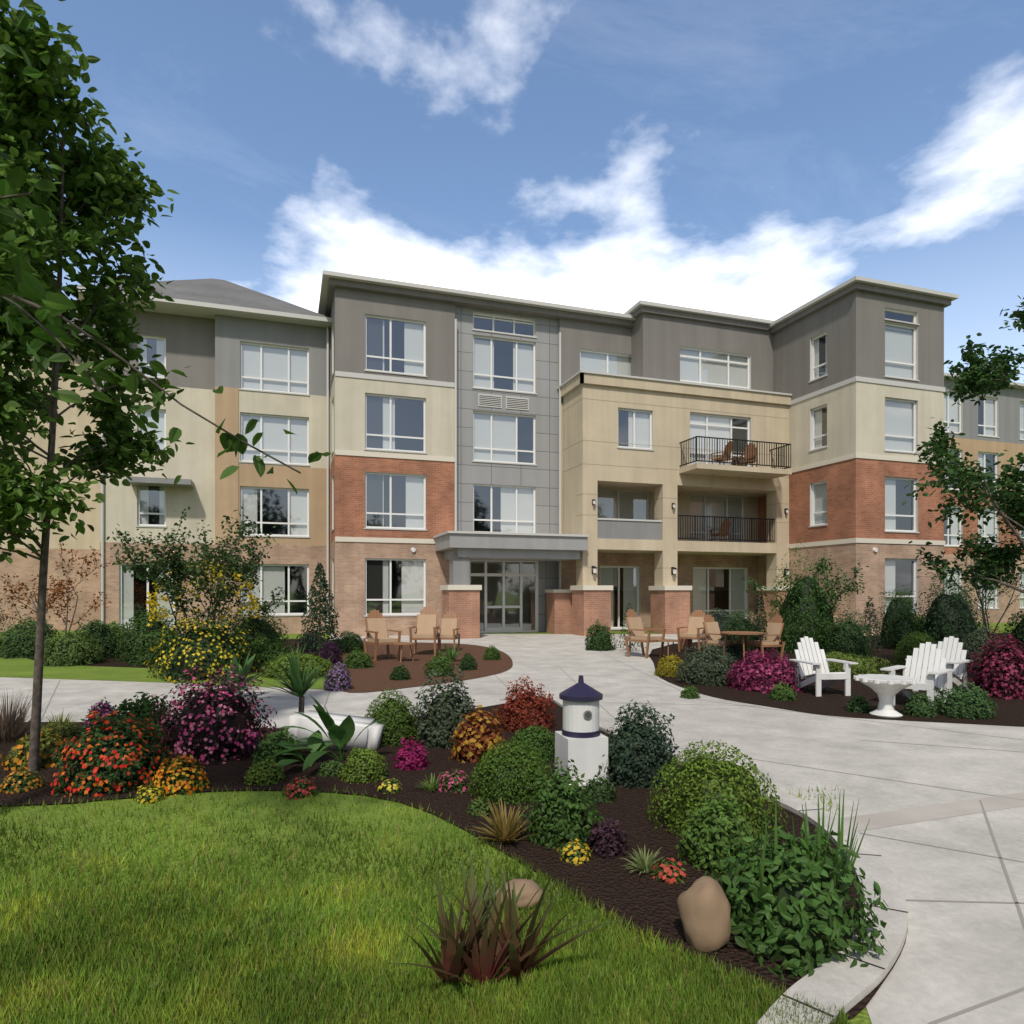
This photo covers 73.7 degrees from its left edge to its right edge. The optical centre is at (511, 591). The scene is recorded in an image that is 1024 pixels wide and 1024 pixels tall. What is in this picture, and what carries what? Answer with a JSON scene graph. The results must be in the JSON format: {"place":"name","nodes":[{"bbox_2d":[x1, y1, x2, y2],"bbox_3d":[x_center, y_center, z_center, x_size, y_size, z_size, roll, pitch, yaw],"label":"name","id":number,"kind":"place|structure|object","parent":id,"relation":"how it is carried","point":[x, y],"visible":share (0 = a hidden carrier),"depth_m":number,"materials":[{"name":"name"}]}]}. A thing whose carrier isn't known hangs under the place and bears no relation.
{"place":"outdoors","nodes":[
{"label":"outdoors","id":0,"kind":"place"},
{"bbox_2d":[0,641,326,688],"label":"back lawn","id":1,"kind":"structure","parent":0,"point":[18,667],"depth_m":13.75,"materials":[{"name":"green plant"}]},
{"bbox_2d":[25,639,335,676],"bbox_3d":[-8.358,1.638,17.526,9.043,0.001,11.562,0,0,-18],"label":"bed","id":2,"kind":"object","parent":1,"relation":"on","point":[107,662],"visible":0.12,"depth_m":15.86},
{"bbox_2d":[0,614,60,658],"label":"shrub","id":3,"kind":"object","parent":2,"relation":"on","point":[19,642],"visible":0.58,"depth_m":17.12,"materials":[{"name":"green plant"}]},
{"bbox_2d":[33,629,106,666],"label":"shrub","id":4,"kind":"object","parent":2,"relation":"on","point":[75,650],"visible":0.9,"depth_m":15.31,"materials":[{"name":"green plant"}]},
{"bbox_2d":[70,619,123,658],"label":"shrub","id":5,"kind":"object","parent":2,"relation":"on","point":[103,635],"visible":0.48,"depth_m":16.92,"materials":[{"name":"green plant"}]},
{"bbox_2d":[109,606,178,662],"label":"shrub","id":6,"kind":"object","parent":2,"relation":"on","point":[138,627],"visible":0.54,"depth_m":16.21,"materials":[{"name":"green plant"}]},
{"bbox_2d":[128,625,178,665],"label":"shrub","id":7,"kind":"object","parent":2,"relation":"on","point":[144,641],"visible":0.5,"depth_m":15.25,"materials":[{"name":"green plant"}]},
{"bbox_2d":[107,506,286,635],"bbox_3d":[-6.206,0.014,13.914,2.560,3.356,4.339,0,0,7],"label":"yellow flowering shrub","id":8,"kind":"object","parent":2,"relation":"on","point":[179,567],"visible":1,"depth_m":13.25,"materials":[{"name":"green plant"}]},
{"bbox_2d":[142,606,261,682],"bbox_3d":[-6.035,1.104,13.377,2.235,1.788,2.230,0,0,-18],"label":"shrub","id":9,"kind":"object","parent":2,"relation":"on","point":[208,648],"visible":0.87,"depth_m":12.95,"materials":[{"name":"yellow plant"}]},
{"bbox_2d":[223,598,298,652],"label":"shrub","id":10,"kind":"object","parent":2,"relation":"on","point":[262,625],"visible":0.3,"depth_m":15.37,"materials":[{"name":"green plant"}]},
{"bbox_2d":[240,633,287,669],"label":"shrub","id":11,"kind":"object","parent":2,"relation":"on","point":[265,651],"visible":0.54,"depth_m":14.55,"materials":[{"name":"green plant"}]},
{"bbox_2d":[260,651,332,679],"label":"shrub","id":12,"kind":"object","parent":2,"relation":"on","point":[318,661],"visible":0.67,"depth_m":13.09,"materials":[{"name":"green plant"}]},
{"bbox_2d":[293,562,346,656],"bbox_3d":[-4.874,0.444,17.328,1.338,2.413,1.329,0,0,-18],"label":"dwarf conifer","id":13,"kind":"object","parent":2,"relation":"on","point":[324,611],"visible":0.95,"depth_m":17.19,"materials":[{"name":"green plant"}]},
{"bbox_2d":[0,0,330,493],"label":"tree limb","id":14,"kind":"object","parent":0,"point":[51,307],"visible":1,"depth_m":3.12,"materials":[{"name":"green plant"}]},
{"bbox_2d":[333,642,512,691],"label":"mulch bed","id":15,"kind":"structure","parent":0,"point":[374,678],"depth_m":15.00,"materials":[{"name":"brown soil"}]},
{"bbox_2d":[323,662,351,691],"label":"flowering bush","id":16,"kind":"object","parent":15,"relation":"on","point":[337,679],"visible":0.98,"depth_m":11.37,"materials":[{"name":"purple plant"}]},
{"bbox_2d":[336,630,367,652],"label":"patio plant","id":17,"kind":"object","parent":15,"relation":"on","point":[353,641],"depth_m":18.57,"materials":[{"name":"green plant"}]},
{"bbox_2d":[343,647,375,668],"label":"patio plant","id":18,"kind":"object","parent":15,"relation":"on","point":[360,660],"depth_m":14.66,"materials":[{"name":"green plant"}]},
{"bbox_2d":[363,609,401,660],"bbox_3d":[-3.180,1.045,16.602,0.671,1.220,0.885,0,0,-34],"label":"patio chair","id":19,"kind":"object","parent":15,"relation":"on","point":[376,630],"depth_m":16.70,"materials":[{"name":"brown wood"}]},
{"bbox_2d":[409,606,439,655],"bbox_3d":[-2.277,1.017,17.927,0.702,1.276,0.925,0,0,2],"label":"patio chair","id":20,"kind":"object","parent":15,"relation":"on","point":[426,626],"depth_m":18.14,"materials":[{"name":"beige fabric"}]},
{"bbox_2d":[423,650,454,676],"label":"patio plant","id":21,"kind":"object","parent":15,"relation":"on","point":[440,664],"depth_m":13.26,"materials":[{"name":"green plant"}]},
{"bbox_2d":[437,611,459,651],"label":"patio chair","id":22,"kind":"object","parent":15,"relation":"on","point":[449,628],"depth_m":19.00,"materials":[{"name":"beige fabric"}]},
{"bbox_2d":[0,622,1018,1023],"bbox_3d":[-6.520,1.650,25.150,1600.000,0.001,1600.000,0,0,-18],"label":"lawn","id":23,"kind":"structure","parent":0,"point":[344,806],"depth_m":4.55,"materials":[{"name":"green plant"}]},
{"bbox_2d":[0,542,123,637],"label":"shrub","id":24,"kind":"object","parent":23,"relation":"on","point":[59,586],"visible":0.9,"depth_m":19.38,"materials":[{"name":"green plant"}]},
{"bbox_2d":[0,698,907,1020],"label":"bed","id":25,"kind":"object","parent":23,"relation":"on","point":[642,900],"visible":0.26,"depth_m":4.81,"materials":[{"name":"brown soil"}]},
{"bbox_2d":[0,769,47,793],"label":"plant","id":26,"kind":"object","parent":25,"relation":"on","point":[21,781],"visible":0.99,"depth_m":5.64,"materials":[{"name":"orange plant"}]},
{"bbox_2d":[0,688,53,743],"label":"feather grass","id":27,"kind":"object","parent":25,"relation":"on","point":[11,730],"depth_m":7.46,"materials":[{"name":"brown plant"}]},
{"bbox_2d":[0,728,73,770],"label":"flowering bush","id":28,"kind":"object","parent":25,"relation":"on","point":[18,758],"visible":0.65,"depth_m":6.39,"materials":[{"name":"yellow plant"}]},
{"bbox_2d":[40,722,86,739],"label":"shrub","id":29,"kind":"object","parent":25,"relation":"on","point":[67,731],"visible":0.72,"depth_m":7.63,"materials":[{"name":"green plant"}]},
{"bbox_2d":[0,0,194,771],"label":"young tree","id":30,"kind":"object","parent":25,"relation":"on","point":[96,186],"visible":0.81,"depth_m":5.96,"materials":[{"name":"green plant"}]},
{"bbox_2d":[50,707,179,796],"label":"red shrub flowers","id":31,"kind":"object","parent":25,"relation":"on","point":[113,757],"visible":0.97,"depth_m":5.66,"materials":[{"name":"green plant"}]},
{"bbox_2d":[100,692,178,741],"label":"green plant","id":32,"kind":"object","parent":25,"relation":"on","point":[142,710],"visible":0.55,"depth_m":7.60,"materials":[{"name":"green plant"}]},
{"bbox_2d":[133,784,165,803],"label":"plant","id":33,"kind":"object","parent":25,"relation":"on","point":[148,794],"visible":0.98,"depth_m":5.36,"materials":[{"name":"yellow plant"}]},
{"bbox_2d":[149,754,209,796],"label":"orange plant flowers","id":34,"kind":"object","parent":25,"relation":"on","point":[182,775],"visible":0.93,"depth_m":5.61,"materials":[{"name":"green plant"}]},
{"bbox_2d":[152,664,277,765],"bbox_3d":[-3.042,1.300,7.025,1.293,1.160,1.327,0,0,-18],"label":"flowering bush","id":35,"kind":"object","parent":25,"relation":"on","point":[211,723],"visible":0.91,"depth_m":6.78,"materials":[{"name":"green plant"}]},
{"bbox_2d":[244,758,284,785],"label":"shrub","id":36,"kind":"object","parent":25,"relation":"on","point":[263,773],"visible":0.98,"depth_m":5.85,"materials":[{"name":"green plant"}]},
{"bbox_2d":[250,728,306,764],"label":"shrub","id":37,"kind":"object","parent":25,"relation":"on","point":[269,750],"visible":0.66,"depth_m":6.55,"materials":[{"name":"green plant"}]},
{"bbox_2d":[282,775,319,799],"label":"plant","id":38,"kind":"object","parent":25,"relation":"on","point":[295,789],"visible":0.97,"depth_m":5.49,"materials":[{"name":"red plant"}]},
{"bbox_2d":[245,645,383,770],"bbox_3d":[-2.077,1.125,6.971,1.043,1.075,2.006,0,0,-33],"label":"broad-leaved plant","id":39,"kind":"object","parent":25,"relation":"on","point":[341,735],"visible":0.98,"depth_m":6.56,"materials":[{"name":"green plant"}]},
{"bbox_2d":[287,710,384,750],"bbox_3d":[-1.855,1.477,7.220,0.963,0.348,0.368,7,0,3],"label":"bench","id":40,"kind":"object","parent":25,"relation":"on","point":[370,736],"depth_m":7.06,"materials":[{"name":"white stone"}]},
{"bbox_2d":[337,745,389,783],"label":"shrub","id":41,"kind":"object","parent":25,"relation":"on","point":[364,766],"visible":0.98,"depth_m":5.92,"materials":[{"name":"green plant"}]},
{"bbox_2d":[364,688,423,746],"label":"clipped shrub","id":42,"kind":"object","parent":25,"relation":"on","point":[397,717],"visible":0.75,"depth_m":7.39,"materials":[{"name":"green plant"}]},
{"bbox_2d":[391,737,429,770],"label":"flowering bush","id":43,"kind":"object","parent":25,"relation":"on","point":[412,758],"visible":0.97,"depth_m":6.33,"materials":[{"name":"pink plant"}]},
{"bbox_2d":[411,663,478,748],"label":"shrub","id":44,"kind":"object","parent":25,"relation":"on","point":[446,709],"visible":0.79,"depth_m":7.30,"materials":[{"name":"green plant"}]},
{"bbox_2d":[438,768,472,793],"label":"plant","id":45,"kind":"object","parent":25,"relation":"on","point":[456,782],"visible":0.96,"depth_m":5.63,"materials":[{"name":"pink plant"}]},
{"bbox_2d":[448,705,506,762],"bbox_3d":[-0.330,1.446,6.795,0.606,0.670,0.590,0,0,-2],"label":"orange coleus","id":46,"kind":"object","parent":25,"relation":"on","point":[476,737],"visible":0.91,"depth_m":6.66,"materials":[{"name":"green plant"}]},
{"bbox_2d":[469,798,533,842],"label":"bronze grass","id":47,"kind":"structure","parent":25,"relation":"on","point":[505,829],"depth_m":4.49,"materials":[{"name":"brown plant"}]},
{"bbox_2d":[468,737,553,805],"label":"clipped shrub","id":48,"kind":"object","parent":25,"relation":"on","point":[508,777],"visible":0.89,"depth_m":5.39,"materials":[{"name":"green plant"}]},
{"bbox_2d":[487,674,557,732],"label":"shrub","id":49,"kind":"object","parent":25,"relation":"on","point":[524,710],"visible":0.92,"depth_m":8.07,"materials":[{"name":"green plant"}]},
{"bbox_2d":[509,725,554,762],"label":"clipped shrub","id":50,"kind":"object","parent":25,"relation":"on","point":[537,739],"visible":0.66,"depth_m":6.67,"materials":[{"name":"green plant"}]},
{"bbox_2d":[519,757,604,848],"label":"shrub","id":51,"kind":"object","parent":25,"relation":"on","point":[560,816],"visible":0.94,"depth_m":4.42,"materials":[{"name":"green plant"}]},
{"bbox_2d":[556,838,592,864],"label":"plant","id":52,"kind":"object","parent":25,"relation":"on","point":[573,852],"visible":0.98,"depth_m":4.15,"materials":[{"name":"yellow plant"}]},
{"bbox_2d":[555,675,607,785],"bbox_3d":[0.602,1.189,5.960,0.380,0.922,0.380,0,0,-14],"label":"lighthouse ornament","id":53,"kind":"object","parent":25,"relation":"on","point":[581,740],"visible":0.97,"depth_m":5.81,"materials":[{"name":"white paint"}]},
{"bbox_2d":[584,774,618,803],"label":"plant","id":54,"kind":"object","parent":25,"relation":"on","point":[602,792],"visible":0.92,"depth_m":5.36,"materials":[{"name":"green plant"}]},
{"bbox_2d":[584,818,630,858],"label":"purple plant","id":55,"kind":"object","parent":25,"relation":"on","point":[606,839],"visible":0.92,"depth_m":4.28,"materials":[{"name":"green plant"}]},
{"bbox_2d":[597,700,681,788],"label":"blue green shrub","id":56,"kind":"object","parent":25,"relation":"on","point":[639,754],"visible":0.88,"depth_m":5.80,"materials":[{"name":"green plant"}]},
{"bbox_2d":[620,846,664,874],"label":"variegated grass","id":57,"kind":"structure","parent":25,"relation":"on","point":[644,864],"depth_m":4.02,"materials":[{"name":"green plant"}]},
{"bbox_2d":[651,858,688,883],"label":"plant","id":58,"kind":"object","parent":25,"relation":"on","point":[670,872],"visible":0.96,"depth_m":3.87,"materials":[{"name":"red plant"}]},
{"bbox_2d":[676,876,731,951],"bbox_3d":[0.909,1.516,3.190,0.244,0.353,0.224,0,0,-18],"label":"boulder","id":59,"kind":"object","parent":25,"relation":"on","point":[703,904],"visible":0.95,"depth_m":3.11,"materials":[{"name":"beige stone"}]},
{"bbox_2d":[674,779,760,873],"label":"bush","id":60,"kind":"object","parent":25,"relation":"on","point":[707,833],"visible":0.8,"depth_m":4.07,"materials":[{"name":"green plant"}]},
{"bbox_2d":[647,740,788,844],"bbox_3d":[1.438,1.440,4.869,0.981,0.743,0.974,0,0,-18],"label":"bush","id":61,"kind":"object","parent":25,"relation":"on","point":[691,784],"visible":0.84,"depth_m":4.70,"materials":[{"name":"green plant"}]},
{"bbox_2d":[547,695,907,1023],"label":"curb","id":62,"kind":"structure","parent":25,"relation":"on","point":[838,983],"depth_m":3.05,"materials":[{"name":"concrete"}]},
{"bbox_2d":[705,792,887,980],"bbox_3d":[1.324,1.378,3.252,0.838,0.814,0.828,0,0,40],"label":"bush","id":63,"kind":"object","parent":25,"relation":"on","point":[793,909],"visible":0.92,"depth_m":3.10,"materials":[{"name":"green plant"}]},
{"bbox_2d":[387,851,622,988],"bbox_3d":[-0.011,1.379,2.788,0.868,0.543,0.681,0,0,18],"label":"dracaena plant","id":64,"kind":"object","parent":23,"relation":"on","point":[478,948],"visible":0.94,"depth_m":2.86,"materials":[{"name":"brown plant"}]},
{"bbox_2d":[0,270,1023,638],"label":"building walls","id":65,"kind":"structure","parent":23,"relation":"on","point":[582,458],"depth_m":26.84,"materials":[{"name":"beige paint"}]},
{"bbox_2d":[67,278,331,338],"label":"building roof","id":66,"kind":"structure","parent":65,"relation":"on","point":[207,298],"depth_m":26.36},
{"bbox_2d":[119,307,1023,632],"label":"windows","id":67,"kind":"structure","parent":65,"relation":"in","point":[395,501],"depth_m":27.49,"materials":[{"name":"glass"}]},
{"bbox_2d":[677,436,791,541],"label":"balcony railings","id":68,"kind":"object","parent":65,"relation":"attached to","point":[731,471],"depth_m":27.47,"materials":[{"name":"black metal"}]},
{"bbox_2d":[495,879,542,908],"bbox_3d":[0.039,1.594,3.598,0.259,0.154,0.190,0,0,-18],"label":"boulder","id":69,"kind":"object","parent":23,"relation":"on","point":[530,889],"visible":0.53,"depth_m":3.54,"materials":[{"name":"beige stone"}]},
{"bbox_2d":[585,619,617,650],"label":"shrub","id":70,"kind":"object","parent":23,"relation":"on","point":[599,639],"visible":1,"depth_m":19.21,"materials":[{"name":"green plant"}]},
{"bbox_2d":[0,634,1023,1023],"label":"paving path","id":71,"kind":"structure","parent":0,"point":[962,950],"depth_m":6.40,"materials":[{"name":"concrete"}]},
{"bbox_2d":[197,649,281,693],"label":"tropical plant","id":72,"kind":"object","parent":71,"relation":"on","point":[245,669],"visible":0.64,"depth_m":10.48,"materials":[{"name":"green plant"}]},
{"bbox_2d":[41,654,1023,1023],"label":"paving joints","id":73,"kind":"object","parent":71,"relation":"on","point":[1001,858],"visible":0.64,"depth_m":4.19,"materials":[{"name":"grey concrete"}]},
{"bbox_2d":[624,609,665,658],"bbox_3d":[3.347,1.045,17.364,0.671,1.220,0.885,0,0,-40],"label":"patio chair","id":74,"kind":"object","parent":71,"relation":"on","point":[636,630],"depth_m":17.38,"materials":[{"name":"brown wood"}]},
{"bbox_2d":[840,792,1023,830],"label":"pavement strip","id":75,"kind":"object","parent":71,"relation":"on","point":[920,814],"visible":0.5,"depth_m":5.09,"materials":[{"name":"grey concrete"}]},
{"bbox_2d":[0,0,1023,382],"label":"sky","id":76,"kind":"structure","parent":0,"point":[749,158],"materials":[{"name":"blue"}]},
{"bbox_2d":[649,633,1023,725],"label":"bed","id":77,"kind":"object","parent":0,"point":[833,700],"visible":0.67,"depth_m":10.50,"materials":[{"name":"brown soil"}]},
{"bbox_2d":[653,653,683,676],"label":"yellow shrub","id":78,"kind":"object","parent":77,"relation":"on","point":[666,667],"visible":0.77,"depth_m":13.26,"materials":[{"name":"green plant"}]},
{"bbox_2d":[677,609,707,651],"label":"patio chair","id":79,"kind":"object","parent":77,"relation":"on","point":[695,630],"depth_m":18.91,"materials":[{"name":"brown wood"}]},
{"bbox_2d":[675,641,734,685],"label":"grey green shrub","id":80,"kind":"object","parent":77,"relation":"on","point":[708,668],"visible":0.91,"depth_m":12.12,"materials":[{"name":"green plant"}]},
{"bbox_2d":[702,614,741,652],"bbox_3d":[5.072,1.100,16.599,0.610,1.109,0.804,0,0,-35],"label":"patio chair","id":81,"kind":"object","parent":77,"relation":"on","point":[712,629],"depth_m":16.66,"materials":[{"name":"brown wood"}]},
{"bbox_2d":[720,609,761,648],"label":"shrub","id":82,"kind":"object","parent":77,"relation":"on","point":[742,624],"visible":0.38,"depth_m":19.91,"materials":[{"name":"green plant"}]},
{"bbox_2d":[744,615,784,659],"bbox_3d":[6.065,1.100,16.340,0.804,1.109,0.610,0,0,-21],"label":"patio chair","id":83,"kind":"object","parent":77,"relation":"on","point":[774,629],"depth_m":16.25,"materials":[{"name":"beige fabric"}]},
{"bbox_2d":[725,647,807,692],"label":"magenta shrub","id":84,"kind":"object","parent":77,"relation":"on","point":[763,675],"visible":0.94,"depth_m":11.34,"materials":[{"name":"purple plant"}]},
{"bbox_2d":[741,556,868,617],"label":"shrub","id":85,"kind":"object","parent":77,"relation":"on","point":[823,602],"visible":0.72,"depth_m":18.47,"materials":[{"name":"green plant"}]},
{"bbox_2d":[761,540,853,653],"bbox_3d":[8.144,0.470,18.782,2.279,3.782,2.256,0,0,41],"label":"shrub","id":86,"kind":"object","parent":77,"relation":"on","point":[802,616],"visible":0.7,"depth_m":18.30,"materials":[{"name":"green plant"}]},
{"bbox_2d":[789,636,857,696],"bbox_3d":[5.003,1.218,11.130,0.764,0.941,0.912,0,0,-8],"label":"adirondack chair","id":87,"kind":"object","parent":77,"relation":"on","point":[811,661],"visible":0.96,"depth_m":11.22,"materials":[{"name":"paint"}]},
{"bbox_2d":[822,609,876,656],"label":"shrub","id":88,"kind":"object","parent":77,"relation":"on","point":[847,636],"visible":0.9,"depth_m":17.32,"materials":[{"name":"green plant"}]},
{"bbox_2d":[825,651,899,675],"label":"bush","id":89,"kind":"object","parent":77,"relation":"on","point":[866,665],"visible":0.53,"depth_m":13.57,"materials":[{"name":"green plant"}]},
{"bbox_2d":[860,596,884,651],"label":"shrub","id":90,"kind":"object","parent":77,"relation":"on","point":[868,605],"visible":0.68,"depth_m":18.71,"materials":[{"name":"green plant"}]},
{"bbox_2d":[853,674,919,717],"bbox_3d":[4.977,1.392,9.084,0.782,0.517,0.764,0,0,-18],"label":"birdbath","id":91,"kind":"object","parent":77,"relation":"on","point":[886,688],"visible":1,"depth_m":8.96,"materials":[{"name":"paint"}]},
{"bbox_2d":[876,585,921,645],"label":"shrub","id":92,"kind":"object","parent":77,"relation":"on","point":[886,620],"visible":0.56,"depth_m":20.73,"materials":[{"name":"green plant"}]},
{"bbox_2d":[886,601,922,649],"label":"green shrub","id":93,"kind":"object","parent":77,"relation":"on","point":[904,624],"visible":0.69,"depth_m":19.28,"materials":[{"name":"green plant"}]},
{"bbox_2d":[890,631,937,668],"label":"bush","id":94,"kind":"object","parent":77,"relation":"on","point":[906,650],"visible":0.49,"depth_m":14.74,"materials":[{"name":"green plant"}]},
{"bbox_2d":[880,642,954,705],"bbox_3d":[5.942,1.218,9.940,0.912,0.941,0.764,0,0,-42],"label":"adirondack chair","id":95,"kind":"object","parent":77,"relation":"on","point":[930,682],"visible":0.7,"depth_m":10.03,"materials":[{"name":"paint"}]},
{"bbox_2d":[901,690,937,717],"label":"green plant","id":96,"kind":"object","parent":77,"relation":"on","point":[919,706],"visible":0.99,"depth_m":9.01,"materials":[{"name":"green plant"}]},
{"bbox_2d":[905,636,972,693],"bbox_3d":[7.133,1.218,11.316,0.912,0.941,0.764,0,0,-37],"label":"adirondack chair","id":97,"kind":"object","parent":77,"relation":"on","point":[955,653],"visible":0.48,"depth_m":11.28,"materials":[{"name":"paint"}]},
{"bbox_2d":[913,570,989,646],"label":"shrub","id":98,"kind":"object","parent":77,"relation":"on","point":[948,615],"visible":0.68,"depth_m":18.42,"materials":[{"name":"green plant"}]},
{"bbox_2d":[901,295,1023,592],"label":"tree","id":99,"kind":"object","parent":77,"relation":"on","point":[984,375],"visible":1,"depth_m":11.80,"materials":[{"name":"green plant"}]},
{"bbox_2d":[933,682,999,719],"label":"green plant","id":100,"kind":"object","parent":77,"relation":"on","point":[962,703],"visible":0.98,"depth_m":8.91,"materials":[{"name":"green plant"}]},
{"bbox_2d":[917,525,1023,631],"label":"tall green shrub","id":101,"kind":"object","parent":77,"relation":"on","point":[985,589],"visible":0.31,"depth_m":23.22,"materials":[{"name":"green plant"}]},
{"bbox_2d":[960,625,1002,660],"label":"shrub","id":102,"kind":"object","parent":77,"relation":"on","point":[973,644],"visible":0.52,"depth_m":16.40,"materials":[{"name":"green plant"}]},
{"bbox_2d":[963,626,1023,699],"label":"dark red shrub","id":103,"kind":"object","parent":77,"relation":"on","point":[1001,671],"visible":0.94,"depth_m":10.64,"materials":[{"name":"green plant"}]},
{"bbox_2d":[997,607,1023,658],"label":"shrub","id":104,"kind":"object","parent":77,"relation":"on","point":[1017,631],"visible":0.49,"depth_m":16.67,"materials":[{"name":"green plant"}]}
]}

